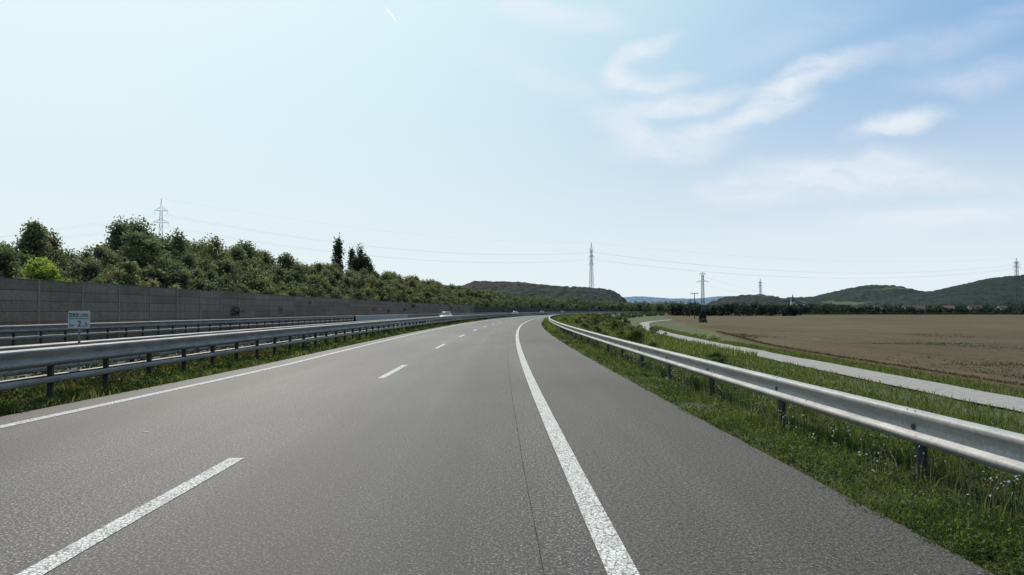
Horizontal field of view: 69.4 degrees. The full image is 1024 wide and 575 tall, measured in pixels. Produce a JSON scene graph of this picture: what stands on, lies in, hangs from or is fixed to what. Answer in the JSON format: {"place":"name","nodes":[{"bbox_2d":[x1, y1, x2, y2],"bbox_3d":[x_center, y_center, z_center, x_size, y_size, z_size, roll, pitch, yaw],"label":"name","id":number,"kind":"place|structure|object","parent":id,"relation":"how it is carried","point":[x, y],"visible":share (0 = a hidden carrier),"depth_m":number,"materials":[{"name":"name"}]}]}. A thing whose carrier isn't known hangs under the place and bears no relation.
{"place":"outdoors","nodes":[
{"label":"outdoors","id":0,"kind":"place"},
{"bbox_2d":[0,313,567,380],"bbox_3d":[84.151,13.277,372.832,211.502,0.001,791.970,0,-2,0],"label":"opposite road","id":1,"kind":"structure","parent":0,"point":[72,369],"depth_m":23.96,"materials":[{"name":"grey asphalt"}]},
{"bbox_2d":[353,314,407,321],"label":"concrete barrier","id":2,"kind":"object","parent":1,"relation":"on","point":[370,317],"visible":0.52,"depth_m":107.16,"materials":[{"name":"grey concrete"}]},
{"bbox_2d":[0,313,603,574],"bbox_3d":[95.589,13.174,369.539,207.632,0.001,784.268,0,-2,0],"label":"road","id":3,"kind":"structure","parent":0,"point":[351,463],"depth_m":7.54,"materials":[{"name":"grey asphalt"}]},
{"bbox_2d":[16,458,243,574],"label":"lane dash marking","id":4,"kind":"object","parent":3,"relation":"on","point":[52,561],"visible":1,"depth_m":5.69,"materials":[{"name":"paint"}]},
{"bbox_2d":[0,315,537,427],"bbox_3d":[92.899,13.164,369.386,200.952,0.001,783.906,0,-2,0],"label":"edge line marking","id":5,"kind":"object","parent":3,"relation":"on","point":[63,413],"visible":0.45,"depth_m":14.85,"materials":[{"name":"paint"}]},
{"bbox_2d":[379,365,406,377],"bbox_3d":[-3.215,2.276,20.193,0.171,0.001,4.412,0,-2,-1],"label":"lane dash marking","id":6,"kind":"object","parent":3,"relation":"on","point":[392,371],"visible":1,"depth_m":19.97,"materials":[{"name":"paint"}]},
{"bbox_2d":[0,312,1023,574],"bbox_3d":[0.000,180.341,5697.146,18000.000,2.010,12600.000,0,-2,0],"label":"ground","id":7,"kind":"structure","parent":0,"point":[668,324],"depth_m":27.61,"materials":[{"name":"green plant"}]},
{"bbox_2d":[0,244,63,280],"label":"tree","id":8,"kind":"object","parent":7,"relation":"on","point":[7,260],"visible":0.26,"depth_m":47.78,"materials":[{"name":"green plant"}]},
{"bbox_2d":[11,217,63,271],"bbox_3d":[-36.380,-0.824,55.974,4.904,9.101,5.228,0,-2,-5],"label":"tree","id":9,"kind":"object","parent":7,"relation":"on","point":[34,237],"visible":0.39,"depth_m":55.69,"materials":[{"name":"green plant"}]},
{"bbox_2d":[1,250,82,281],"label":"tree","id":10,"kind":"object","parent":7,"relation":"on","point":[23,257],"visible":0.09,"depth_m":51.18,"materials":[{"name":"green plant"}]},
{"bbox_2d":[18,257,71,281],"bbox_3d":[-29.498,0.704,45.723,4.141,5.318,4.174,0,-2,14],"label":"bush","id":11,"kind":"object","parent":7,"relation":"on","point":[40,268],"visible":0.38,"depth_m":45.16,"materials":[{"name":"green plant"}]},
{"bbox_2d":[37,228,72,277],"bbox_3d":[-37.760,-0.534,59.686,5.556,8.763,4.887,-1,-2,21],"label":"tree","id":12,"kind":"object","parent":7,"relation":"on","point":[56,243],"visible":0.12,"depth_m":59.76,"materials":[{"name":"green plant"}]},
{"bbox_2d":[60,245,83,275],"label":"tree","id":13,"kind":"object","parent":7,"relation":"on","point":[72,255],"visible":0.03,"depth_m":62.88,"materials":[{"name":"green plant"}]},
{"bbox_2d":[68,311,89,385],"bbox_3d":[-9.133,1.329,15.588,0.410,1.675,0.071,1,-2,-18],"label":"kilometre sign","id":14,"kind":"object","parent":7,"relation":"on","point":[79,320],"visible":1,"depth_m":15.58,"materials":[{"name":"metal"}]},
{"bbox_2d":[77,245,94,261],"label":"tree","id":15,"kind":"object","parent":7,"relation":"on","point":[86,254],"visible":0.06,"depth_m":65.76,"materials":[{"name":"green plant"}]},
{"bbox_2d":[72,258,106,281],"bbox_3d":[-31.619,0.673,55.343,3.967,5.859,3.750,0,-2,11],"label":"tree","id":16,"kind":"object","parent":7,"relation":"on","point":[90,268],"visible":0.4,"depth_m":55.08,"materials":[{"name":"green plant"}]},
{"bbox_2d":[66,244,130,284],"bbox_3d":[-32.779,0.211,59.192,6.566,7.371,6.913,1,-2,-31],"label":"tree","id":17,"kind":"object","parent":7,"relation":"on","point":[102,254],"visible":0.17,"depth_m":58.63,"materials":[{"name":"green plant"}]},
{"bbox_2d":[85,273,124,284],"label":"tree","id":18,"kind":"object","parent":7,"relation":"on","point":[110,280],"visible":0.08,"depth_m":52.57,"materials":[{"name":"green plant"}]},
{"bbox_2d":[92,215,146,265],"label":"tree","id":19,"kind":"object","parent":7,"relation":"on","point":[117,229],"visible":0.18,"depth_m":68.50,"materials":[{"name":"green plant"}]},
{"bbox_2d":[78,260,170,287],"bbox_3d":[-29.156,0.851,56.615,7.122,5.771,7.009,0,-2,12],"label":"tree","id":20,"kind":"object","parent":7,"relation":"on","point":[129,274],"visible":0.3,"depth_m":55.27,"materials":[{"name":"green plant"}]},
{"bbox_2d":[103,214,158,268],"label":"tree","id":21,"kind":"object","parent":7,"relation":"on","point":[136,226],"visible":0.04,"depth_m":71.35,"materials":[{"name":"green plant"}]},
{"bbox_2d":[97,230,209,289],"bbox_3d":[-31.717,-0.430,63.438,9.862,9.034,10.382,0,-2,-1],"label":"tree","id":22,"kind":"object","parent":7,"relation":"on","point":[142,246],"visible":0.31,"depth_m":62.81,"materials":[{"name":"green plant"}]},
{"bbox_2d":[139,264,182,288],"bbox_3d":[-29.125,0.986,60.732,7.785,5.722,6.822,-1,-2,33],"label":"tree","id":23,"kind":"object","parent":7,"relation":"on","point":[149,273],"visible":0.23,"depth_m":59.91,"materials":[{"name":"green plant"}]},
{"bbox_2d":[143,249,191,288],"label":"tree","id":24,"kind":"object","parent":7,"relation":"on","point":[166,254],"visible":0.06,"depth_m":66.30,"materials":[{"name":"green plant"}]},
{"bbox_2d":[152,233,186,262],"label":"tree","id":25,"kind":"object","parent":7,"relation":"on","point":[169,247],"visible":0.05,"depth_m":75.16,"materials":[{"name":"green plant"}]},
{"bbox_2d":[164,227,199,267],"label":"tree","id":26,"kind":"object","parent":7,"relation":"on","point":[181,243],"visible":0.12,"depth_m":77.39,"materials":[{"name":"green plant"}]},
{"bbox_2d":[159,261,216,290],"bbox_3d":[-29.328,0.830,63.297,6.903,6.263,6.794,0,-2,7],"label":"tree","id":27,"kind":"object","parent":7,"relation":"on","point":[184,274],"visible":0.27,"depth_m":63.37,"materials":[{"name":"green plant"}]},
{"bbox_2d":[180,249,200,269],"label":"tree","id":28,"kind":"object","parent":7,"relation":"on","point":[187,259],"visible":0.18,"depth_m":70.55,"materials":[{"name":"green plant"}]},
{"bbox_2d":[183,252,235,286],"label":"tree","id":29,"kind":"object","parent":7,"relation":"on","point":[205,264],"visible":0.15,"depth_m":74.72,"materials":[{"name":"green plant"}]},
{"bbox_2d":[196,233,234,264],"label":"tree","id":30,"kind":"object","parent":7,"relation":"on","point":[214,252],"visible":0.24,"depth_m":85.40,"materials":[{"name":"green plant"}]},
{"bbox_2d":[186,266,244,318],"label":"tree","id":31,"kind":"object","parent":7,"relation":"on","point":[196,271],"visible":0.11,"depth_m":67.04,"materials":[{"name":"green plant"}]},
{"bbox_2d":[202,269,238,291],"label":"tree","id":32,"kind":"object","parent":7,"relation":"on","point":[225,286],"visible":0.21,"depth_m":71.67,"materials":[{"name":"green plant"}]},
{"bbox_2d":[201,256,251,286],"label":"tree","id":33,"kind":"object","parent":7,"relation":"on","point":[226,266],"visible":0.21,"depth_m":78.31,"materials":[{"name":"green plant"}]},
{"bbox_2d":[218,244,249,264],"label":"tree","id":34,"kind":"object","parent":7,"relation":"on","point":[238,253],"visible":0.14,"depth_m":92.43,"materials":[{"name":"green plant"}]},
{"bbox_2d":[0,277,471,344],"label":"noise wall","id":35,"kind":"structure","parent":7,"relation":"on","point":[32,302],"depth_m":52.58,"materials":[{"name":"concrete"}]},
{"bbox_2d":[219,259,260,293],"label":"tree","id":36,"kind":"object","parent":7,"relation":"on","point":[244,265],"visible":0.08,"depth_m":83.06,"materials":[{"name":"green plant"}]},
{"bbox_2d":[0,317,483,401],"bbox_3d":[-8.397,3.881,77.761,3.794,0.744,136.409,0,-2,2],"label":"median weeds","id":37,"kind":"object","parent":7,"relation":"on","point":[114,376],"visible":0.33,"depth_m":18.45,"materials":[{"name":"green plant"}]},
{"bbox_2d":[0,319,488,416],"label":"median grass","id":38,"kind":"structure","parent":7,"relation":"on","point":[87,396],"depth_m":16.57,"materials":[{"name":"green plant"}]},
{"bbox_2d":[233,240,258,259],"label":"tree","id":39,"kind":"object","parent":7,"relation":"on","point":[245,246],"visible":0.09,"depth_m":99.24,"materials":[{"name":"green plant"}]},
{"bbox_2d":[228,279,270,321],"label":"tree","id":40,"kind":"object","parent":7,"relation":"on","point":[241,288],"visible":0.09,"depth_m":75.61,"materials":[{"name":"green plant"}]},
{"bbox_2d":[223,269,283,313],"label":"tree","id":41,"kind":"object","parent":7,"relation":"on","point":[258,283],"visible":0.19,"depth_m":80.06,"materials":[{"name":"green plant"}]},
{"bbox_2d":[235,260,278,293],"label":"tree","id":42,"kind":"object","parent":7,"relation":"on","point":[263,273],"visible":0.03,"depth_m":85.95,"materials":[{"name":"green plant"}]},
{"bbox_2d":[248,243,282,283],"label":"tree","id":43,"kind":"object","parent":7,"relation":"on","point":[262,253],"visible":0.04,"depth_m":105.64,"materials":[{"name":"green plant"}]},
{"bbox_2d":[260,248,274,270],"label":"tree","id":44,"kind":"object","parent":7,"relation":"on","point":[265,259],"visible":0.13,"depth_m":108.64,"materials":[{"name":"green plant"}]},
{"bbox_2d":[249,274,287,295],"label":"tree","id":45,"kind":"object","parent":7,"relation":"on","point":[266,289],"visible":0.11,"depth_m":82.40,"materials":[{"name":"green plant"}]},
{"bbox_2d":[272,252,298,270],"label":"tree","id":46,"kind":"object","parent":7,"relation":"on","point":[285,260],"visible":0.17,"depth_m":114.62,"materials":[{"name":"green plant"}]},
{"bbox_2d":[268,266,303,289],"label":"tree","id":47,"kind":"object","parent":7,"relation":"on","point":[279,272],"visible":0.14,"depth_m":97.22,"materials":[{"name":"green plant"}]},
{"bbox_2d":[277,281,310,296],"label":"tree","id":48,"kind":"object","parent":7,"relation":"on","point":[301,290],"visible":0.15,"depth_m":94.04,"materials":[{"name":"green plant"}]},
{"bbox_2d":[276,285,313,320],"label":"tree","id":49,"kind":"object","parent":7,"relation":"on","point":[290,292],"visible":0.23,"depth_m":90.60,"materials":[{"name":"green plant"}]},
{"bbox_2d":[291,261,313,295],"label":"tree","id":50,"kind":"object","parent":7,"relation":"on","point":[297,267],"visible":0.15,"depth_m":104.27,"materials":[{"name":"green plant"}]},
{"bbox_2d":[277,268,329,297],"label":"tree","id":51,"kind":"object","parent":7,"relation":"on","point":[297,278],"visible":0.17,"depth_m":100.51,"materials":[{"name":"green plant"}]},
{"bbox_2d":[280,266,332,291],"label":"tree","id":52,"kind":"object","parent":7,"relation":"on","point":[311,270],"visible":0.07,"depth_m":112.70,"materials":[{"name":"green plant"}]},
{"bbox_2d":[0,311,622,345],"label":"guard rail","id":53,"kind":"object","parent":7,"relation":"on","point":[13,329],"visible":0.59,"depth_m":45.87,"materials":[{"name":"metal"}]},
{"bbox_2d":[304,272,326,291],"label":"tree","id":54,"kind":"object","parent":7,"relation":"on","point":[313,276],"visible":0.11,"depth_m":108.25,"materials":[{"name":"green plant"}]},
{"bbox_2d":[0,311,638,398],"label":"guard rail","id":55,"kind":"object","parent":7,"relation":"on","point":[48,357],"visible":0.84,"depth_m":17.69,"materials":[{"name":"metal"}]},
{"bbox_2d":[0,312,638,376],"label":"guard rail","id":56,"kind":"object","parent":7,"relation":"on","point":[72,365],"visible":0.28,"depth_m":20.38,"materials":[{"name":"metal"}]},
{"bbox_2d":[312,262,339,287],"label":"tree","id":57,"kind":"object","parent":7,"relation":"on","point":[330,267],"visible":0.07,"depth_m":132.30,"materials":[{"name":"green plant"}]},
{"bbox_2d":[310,281,347,298],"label":"tree","id":58,"kind":"object","parent":7,"relation":"on","point":[333,293],"visible":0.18,"depth_m":108.68,"materials":[{"name":"green plant"}]},
{"bbox_2d":[322,271,345,295],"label":"tree","id":59,"kind":"object","parent":7,"relation":"on","point":[332,280],"visible":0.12,"depth_m":116.19,"materials":[{"name":"green plant"}]},
{"bbox_2d":[330,232,345,272],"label":"poplar tree","id":60,"kind":"object","parent":7,"relation":"on","point":[337,253],"visible":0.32,"depth_m":159.94,"materials":[{"name":"green plant"}]},
{"bbox_2d":[345,246,356,275],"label":"poplar tree","id":61,"kind":"object","parent":7,"relation":"on","point":[351,252],"visible":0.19,"depth_m":166.08,"materials":[{"name":"green plant"}]},
{"bbox_2d":[334,270,371,295],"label":"tree","id":62,"kind":"object","parent":7,"relation":"on","point":[340,277],"visible":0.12,"depth_m":131.78,"materials":[{"name":"green plant"}]},
{"bbox_2d":[349,255,360,272],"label":"poplar tree","id":63,"kind":"object","parent":7,"relation":"on","point":[355,265],"visible":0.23,"depth_m":160.77,"materials":[{"name":"green plant"}]},
{"bbox_2d":[349,274,370,289],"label":"tree","id":64,"kind":"object","parent":7,"relation":"on","point":[365,285],"visible":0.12,"depth_m":134.61,"materials":[{"name":"green plant"}]},
{"bbox_2d":[355,242,369,272],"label":"poplar tree","id":65,"kind":"object","parent":7,"relation":"on","point":[360,255],"visible":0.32,"depth_m":162.97,"materials":[{"name":"green plant"}]},
{"bbox_2d":[351,288,374,308],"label":"tree","id":66,"kind":"object","parent":7,"relation":"on","point":[358,293],"visible":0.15,"depth_m":123.62,"materials":[{"name":"green plant"}]},
{"bbox_2d":[360,254,373,274],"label":"poplar tree","id":67,"kind":"object","parent":7,"relation":"on","point":[366,264],"visible":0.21,"depth_m":160.83,"materials":[{"name":"green plant"}]},
{"bbox_2d":[355,286,390,311],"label":"tree","id":68,"kind":"object","parent":7,"relation":"on","point":[368,291],"visible":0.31,"depth_m":130.40,"materials":[{"name":"green plant"}]},
{"bbox_2d":[359,273,390,299],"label":"tree","id":69,"kind":"object","parent":7,"relation":"on","point":[374,282],"visible":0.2,"depth_m":141.34,"materials":[{"name":"green plant"}]},
{"bbox_2d":[369,286,388,300],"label":"tree","id":70,"kind":"object","parent":7,"relation":"on","point":[385,298],"visible":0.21,"depth_m":136.89,"materials":[{"name":"green plant"}]},
{"bbox_2d":[381,286,405,311],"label":"tree","id":71,"kind":"object","parent":7,"relation":"on","point":[392,296],"visible":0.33,"depth_m":145.00,"materials":[{"name":"green plant"}]},
{"bbox_2d":[390,287,403,301],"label":"tree","id":72,"kind":"object","parent":7,"relation":"on","point":[399,295],"visible":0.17,"depth_m":149.91,"materials":[{"name":"green plant"}]},
{"bbox_2d":[385,279,413,298],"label":"tree","id":73,"kind":"object","parent":7,"relation":"on","point":[401,286],"visible":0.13,"depth_m":160.54,"materials":[{"name":"green plant"}]},
{"bbox_2d":[390,286,415,307],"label":"tree","id":74,"kind":"object","parent":7,"relation":"on","point":[403,296],"visible":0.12,"depth_m":153.99,"materials":[{"name":"green plant"}]},
{"bbox_2d":[421,283,446,300],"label":"tree","id":75,"kind":"object","parent":7,"relation":"on","point":[434,290],"visible":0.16,"depth_m":200.68,"materials":[{"name":"green plant"}]},
{"bbox_2d":[474,306,623,314],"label":"noise wall","id":76,"kind":"structure","parent":7,"relation":"on","point":[493,310],"depth_m":346.71,"materials":[{"name":"grey concrete"}]},
{"bbox_2d":[488,290,651,311],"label":"distant wood","id":77,"kind":"object","parent":7,"relation":"on","point":[524,301],"visible":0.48,"depth_m":433.54,"materials":[{"name":"green plant"}]},
{"bbox_2d":[588,243,594,312],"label":"electricity pylon","id":78,"kind":"object","parent":7,"relation":"on","point":[591,261],"visible":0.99,"depth_m":469.49,"materials":[{"name":"metal"}]},
{"bbox_2d":[561,311,672,335],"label":"bank shrubs","id":79,"kind":"object","parent":7,"relation":"on","point":[621,315],"visible":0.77,"depth_m":240.59,"materials":[{"name":"green plant"}]},
{"bbox_2d":[620,327,648,342],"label":"bush","id":80,"kind":"object","parent":7,"relation":"on","point":[635,335],"visible":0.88,"depth_m":71.99,"materials":[{"name":"green plant"}]},
{"bbox_2d":[579,300,699,312],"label":"tree line","id":81,"kind":"object","parent":7,"relation":"on","point":[642,306],"visible":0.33,"depth_m":618.46,"materials":[{"name":"green plant"}]},
{"bbox_2d":[543,313,758,356],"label":"wild grass","id":82,"kind":"structure","parent":7,"relation":"on","point":[675,344],"depth_m":74.80,"materials":[{"name":"green plant"}]},
{"bbox_2d":[697,272,707,321],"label":"electricity pylon","id":83,"kind":"object","parent":7,"relation":"on","point":[703,296],"visible":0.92,"depth_m":206.14,"materials":[{"name":"metal"}]},
{"bbox_2d":[701,350,728,363],"bbox_3d":[13.312,4.623,48.431,1.624,1.027,2.070,0,-2,-14],"label":"bush","id":84,"kind":"object","parent":7,"relation":"on","point":[716,356],"visible":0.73,"depth_m":48.18,"materials":[{"name":"green plant"}]},
{"bbox_2d":[667,301,803,315],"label":"dark tree line","id":85,"kind":"object","parent":7,"relation":"on","point":[726,309],"visible":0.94,"depth_m":464.33,"materials":[{"name":"green plant"}]},
{"bbox_2d":[542,323,1023,574],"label":"verge grass","id":86,"kind":"structure","parent":7,"relation":"on","point":[1014,530],"depth_m":7.37,"materials":[{"name":"green plant"}]},
{"bbox_2d":[546,318,1023,536],"bbox_3d":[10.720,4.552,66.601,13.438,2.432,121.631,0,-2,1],"label":"tall grass","id":87,"kind":"structure","parent":7,"relation":"on","point":[853,429],"depth_m":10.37,"materials":[{"name":"green plant"}]},
{"bbox_2d":[549,312,1023,481],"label":"guard rail","id":88,"kind":"object","parent":7,"relation":"on","point":[989,446],"visible":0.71,"depth_m":8.14,"materials":[{"name":"metal"}]},
{"bbox_2d":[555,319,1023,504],"bbox_3d":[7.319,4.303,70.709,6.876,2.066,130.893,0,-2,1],"label":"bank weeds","id":89,"kind":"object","parent":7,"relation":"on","point":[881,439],"visible":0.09,"depth_m":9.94,"materials":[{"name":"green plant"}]},
{"bbox_2d":[565,330,1019,535],"bbox_3d":[5.215,2.849,35.513,4.001,1.397,62.006,0,-2,0],"label":"chicory","id":90,"kind":"object","parent":7,"relation":"on","point":[848,440],"depth_m":8.65,"materials":[{"name":"plant"}]},
{"bbox_2d":[759,302,1023,312],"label":"village trees","id":91,"kind":"object","parent":7,"relation":"on","point":[958,305],"visible":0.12,"depth_m":970.38,"materials":[{"name":"green plant"}]},
{"bbox_2d":[794,302,1023,314],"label":"hedge line","id":92,"kind":"object","parent":7,"relation":"on","point":[841,309],"visible":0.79,"depth_m":660.92,"materials":[{"name":"green plant"}]},
{"bbox_2d":[797,312,1023,314],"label":"maize strip","id":93,"kind":"object","parent":7,"relation":"on","point":[925,313],"visible":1,"depth_m":619.53,"materials":[{"name":"green plant"}]},
{"bbox_2d":[1012,258,1021,314],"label":"electricity pylon","id":94,"kind":"object","parent":7,"relation":"on","point":[1016,271],"visible":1,"depth_m":620.23,"materials":[{"name":"metal"}]},
{"bbox_2d":[0,0,1023,298],"label":"sky","id":95,"kind":"structure","parent":0,"point":[887,135],"materials":[{"name":"blue"}]},
{"bbox_2d":[436,281,626,302],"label":"hill","id":96,"kind":"structure","parent":0,"point":[517,288],"depth_m":1330.39,"materials":[{"name":"green plant"}]},
{"bbox_2d":[623,296,730,304],"bbox_3d":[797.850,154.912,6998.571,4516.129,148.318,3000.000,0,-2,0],"label":"hill","id":97,"kind":"structure","parent":0,"point":[632,299],"depth_m":6240.15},
{"bbox_2d":[515,312,993,574],"bbox_3d":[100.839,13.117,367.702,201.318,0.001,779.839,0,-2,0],"label":"road shoulder","id":98,"kind":"object","parent":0,"point":[677,491],"visible":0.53,"depth_m":6.53},
{"bbox_2d":[507,329,543,573],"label":"road seam","id":99,"kind":"object","parent":98,"relation":"on","point":[527,489],"visible":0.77,"depth_m":6.45,"materials":[{"name":"black asphalt"}]},
{"bbox_2d":[516,312,665,574],"bbox_3d":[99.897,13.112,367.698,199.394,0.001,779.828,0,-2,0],"label":"edge line marking","id":100,"kind":"object","parent":98,"relation":"on","point":[615,557],"visible":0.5,"depth_m":6.51,"materials":[{"name":"paint"}]},
{"bbox_2d":[705,294,821,306],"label":"hill","id":101,"kind":"structure","parent":0,"point":[752,299],"depth_m":1586.37,"materials":[{"name":"green plant"}]},
{"bbox_2d":[632,326,1023,433],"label":"lane margin grass","id":102,"kind":"structure","parent":0,"point":[978,385],"depth_m":37.71,"materials":[{"name":"green plant"}]},
{"bbox_2d":[637,319,1023,411],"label":"path","id":103,"kind":"structure","parent":0,"point":[972,395],"depth_m":37.88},
{"bbox_2d":[663,315,1023,390],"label":"field","id":104,"kind":"structure","parent":0,"point":[843,330],"depth_m":91.69,"materials":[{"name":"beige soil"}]},
{"bbox_2d":[786,285,925,306],"bbox_3d":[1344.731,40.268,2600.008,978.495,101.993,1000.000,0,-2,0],"label":"hill","id":105,"kind":"structure","parent":0,"point":[859,295],"depth_m":2383.55,"materials":[{"name":"green plant"}]},
{"bbox_2d":[855,274,1023,308],"bbox_3d":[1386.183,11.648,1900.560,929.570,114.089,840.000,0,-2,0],"label":"hill","id":106,"kind":"structure","parent":0,"point":[997,290],"depth_m":1775.91,"materials":[{"name":"green plant"}]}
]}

